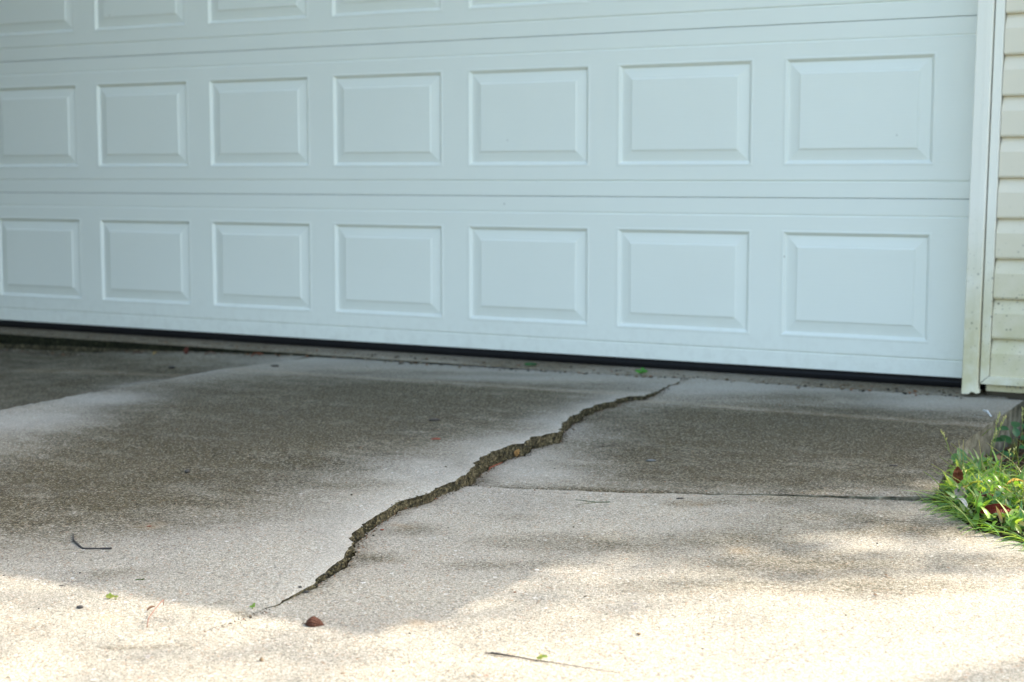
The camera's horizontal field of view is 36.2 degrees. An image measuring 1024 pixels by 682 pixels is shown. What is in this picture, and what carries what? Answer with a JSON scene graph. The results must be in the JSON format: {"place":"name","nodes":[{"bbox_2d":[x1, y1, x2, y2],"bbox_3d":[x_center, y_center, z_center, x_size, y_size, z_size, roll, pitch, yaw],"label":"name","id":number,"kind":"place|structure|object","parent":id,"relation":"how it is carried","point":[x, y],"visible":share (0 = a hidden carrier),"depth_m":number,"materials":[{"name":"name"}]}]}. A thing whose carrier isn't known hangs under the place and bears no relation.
{"place":"outdoors","nodes":[
{"label":"outdoors","id":0,"kind":"place"},
{"bbox_2d":[0,344,307,409],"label":"driveway slab","id":1,"kind":"structure","parent":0,"point":[35,377],"depth_m":5.60,"materials":[{"name":"concrete"}]},
{"bbox_2d":[183,346,188,353],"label":"dead leaf","id":2,"kind":"object","parent":1,"relation":"on","point":[185,350],"visible":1,"depth_m":5.87,"materials":[{"name":"brown plant"}]},
{"bbox_2d":[0,357,686,678],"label":"driveway slab","id":3,"kind":"structure","parent":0,"point":[252,521],"depth_m":3.42,"materials":[{"name":"concrete"}]},
{"bbox_2d":[72,533,111,548],"bbox_3d":[-0.788,0.373,2.890,0.036,0.010,0.142,-6,8,-44],"label":"twig","id":4,"kind":"object","parent":3,"relation":"on","point":[78,544],"visible":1,"depth_m":2.86,"materials":[{"name":"grey wood"}]},
{"bbox_2d":[106,593,114,598],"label":"leaf","id":5,"kind":"object","parent":3,"relation":"on","point":[109,595],"visible":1,"depth_m":2.56,"materials":[{"name":"green plant"}]},
{"bbox_2d":[147,599,163,626],"bbox_3d":[-0.556,0.424,2.447,0.004,0.024,0.079,1,6,8],"label":"leaf stem","id":6,"kind":"object","parent":3,"relation":"on","point":[154,610],"visible":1,"depth_m":2.44,"materials":[{"name":"beige plant"}]},
{"bbox_2d":[0,329,972,676],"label":"grit","id":7,"kind":"object","parent":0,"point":[502,443],"visible":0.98,"depth_m":4.18,"materials":[{"name":"gravel"}]},
{"bbox_2d":[0,327,1007,398],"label":"garage floor","id":8,"kind":"structure","parent":0,"point":[13,335],"depth_m":5.58,"materials":[{"name":"concrete"}]},
{"bbox_2d":[524,362,536,365],"bbox_3d":[0.062,0.079,5.277,0.040,0.013,0.026,3,7,29],"label":"sprout","id":9,"kind":"object","parent":8,"relation":"on","point":[530,363],"visible":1,"depth_m":5.28,"materials":[{"name":"green plant"}]},
{"bbox_2d":[635,367,647,373],"bbox_3d":[0.418,0.096,5.069,0.042,0.023,0.022,2,6,17],"label":"sprout","id":10,"kind":"object","parent":8,"relation":"on","point":[642,369],"visible":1,"depth_m":5.07,"materials":[{"name":"green plant"}]},
{"bbox_2d":[0,486,1023,681],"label":"driveway slab","id":11,"kind":"structure","parent":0,"point":[945,603],"depth_m":2.52,"materials":[{"name":"concrete"}]},
{"bbox_2d":[302,616,324,626],"bbox_3d":[-0.305,0.430,2.411,0.028,0.014,0.029,-4,7,-34],"label":"curled leaf","id":12,"kind":"object","parent":11,"relation":"on","point":[313,621],"visible":1,"depth_m":2.40,"materials":[{"name":"brown plant"}]},
{"bbox_2d":[536,654,547,659],"bbox_3d":[0.043,0.452,2.237,0.016,0.009,0.009,3,7,29],"label":"sprout","id":13,"kind":"object","parent":11,"relation":"on","point":[540,656],"visible":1,"depth_m":2.24,"materials":[{"name":"green plant"}]},
{"bbox_2d":[485,652,616,672],"bbox_3d":[0.055,0.455,2.227,0.207,0.004,0.004,3,7,25],"label":"twig","id":14,"kind":"object","parent":11,"relation":"on","point":[495,653],"visible":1,"depth_m":2.25,"materials":[{"name":"brown wood"}]},
{"bbox_2d":[472,378,1023,506],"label":"driveway slab","id":15,"kind":"structure","parent":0,"point":[724,434],"depth_m":3.85,"materials":[{"name":"concrete"}]},
{"bbox_2d":[899,438,1023,551],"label":"ground","id":16,"kind":"structure","parent":0,"point":[998,523],"depth_m":3.17,"materials":[{"name":"green plant"}]},
{"bbox_2d":[952,466,962,482],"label":"dead leaf","id":17,"kind":"object","parent":16,"relation":"on","point":[957,473],"visible":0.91,"depth_m":3.27,"materials":[{"name":"brown plant"}]},
{"bbox_2d":[951,448,966,467],"bbox_3d":[1.050,0.287,3.646,0.080,0.065,0.071,3,7,29],"label":"broadleaf weed","id":18,"kind":"object","parent":16,"relation":"on","point":[958,454],"visible":0.27,"depth_m":3.67,"materials":[{"name":"green plant"}]},
{"bbox_2d":[954,487,966,498],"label":"dead leaf","id":19,"kind":"object","parent":16,"relation":"on","point":[960,493],"visible":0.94,"depth_m":3.19,"materials":[{"name":"grey plant"}]},
{"bbox_2d":[955,498,967,507],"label":"dead leaf","id":20,"kind":"object","parent":16,"relation":"on","point":[964,501],"visible":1,"depth_m":3.06,"materials":[{"name":"white plant"}]},
{"bbox_2d":[961,0,1023,431],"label":"house","id":21,"kind":"structure","parent":16,"relation":"on","point":[997,354],"depth_m":4.47,"materials":[{"name":"beige plastic"}]},
{"bbox_2d":[0,0,995,388],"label":"garage door","id":22,"kind":"structure","parent":21,"relation":"attached to","point":[756,186],"depth_m":5.36,"materials":[{"name":"white paint"}]},
{"bbox_2d":[0,0,977,61],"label":"door section","id":23,"kind":"structure","parent":22,"relation":"in","point":[30,30],"depth_m":5.61,"materials":[{"name":"white paint"}]},
{"bbox_2d":[0,193,987,377],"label":"door section","id":24,"kind":"structure","parent":22,"relation":"in","point":[857,285],"depth_m":5.36,"materials":[{"name":"white paint"}]},
{"bbox_2d":[0,16,989,198],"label":"door section","id":25,"kind":"structure","parent":22,"relation":"in","point":[877,108],"depth_m":5.30,"materials":[{"name":"white paint"}]},
{"bbox_2d":[980,504,1010,513],"bbox_3d":[0.933,0.323,3.015,0.062,0.023,0.024,1,6,8],"label":"dead leaf","id":26,"kind":"object","parent":16,"relation":"on","point":[991,508],"visible":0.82,"depth_m":3.02,"materials":[{"name":"brown plant"}]},
{"bbox_2d":[990,414,1005,457],"bbox_3d":[1.213,0.241,3.921,0.048,0.128,0.021,-4,7,-36],"label":"grass stalk","id":27,"kind":"object","parent":16,"relation":"on","point":[995,433],"depth_m":3.92,"materials":[{"name":"green plant"}]},
{"bbox_2d":[981,515,1015,531],"bbox_3d":[0.955,0.351,3.059,0.101,0.037,0.075,0,6,3],"label":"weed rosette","id":28,"kind":"object","parent":16,"relation":"on","point":[1000,526],"visible":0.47,"depth_m":3.06,"materials":[{"name":"green plant"}]},
{"bbox_2d":[991,421,1023,461],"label":"seedling","id":29,"kind":"object","parent":16,"relation":"on","point":[1015,431],"visible":0.84,"depth_m":3.95,"materials":[{"name":"green plant"}]},
{"bbox_2d":[1008,446,1016,472],"bbox_3d":[1.133,0.274,3.556,0.007,0.076,0.031,-1,6,-8],"label":"grass stalk","id":30,"kind":"object","parent":16,"relation":"on","point":[1013,456],"depth_m":3.56,"materials":[{"name":"green plant"}]},
{"bbox_2d":[1003,524,1023,539],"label":"weed rosette","id":31,"kind":"object","parent":16,"relation":"on","point":[1018,529],"visible":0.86,"depth_m":2.94,"materials":[{"name":"green plant"}]},
{"bbox_2d":[1007,478,1022,484],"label":"dead leaf","id":32,"kind":"object","parent":16,"relation":"on","point":[1012,479],"visible":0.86,"depth_m":3.26,"materials":[{"name":"yellow plant"}]},
{"bbox_2d":[944,432,1023,505],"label":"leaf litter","id":33,"kind":"object","parent":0,"point":[998,455],"visible":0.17,"depth_m":3.97,"materials":[{"name":"green plant"}]}
]}

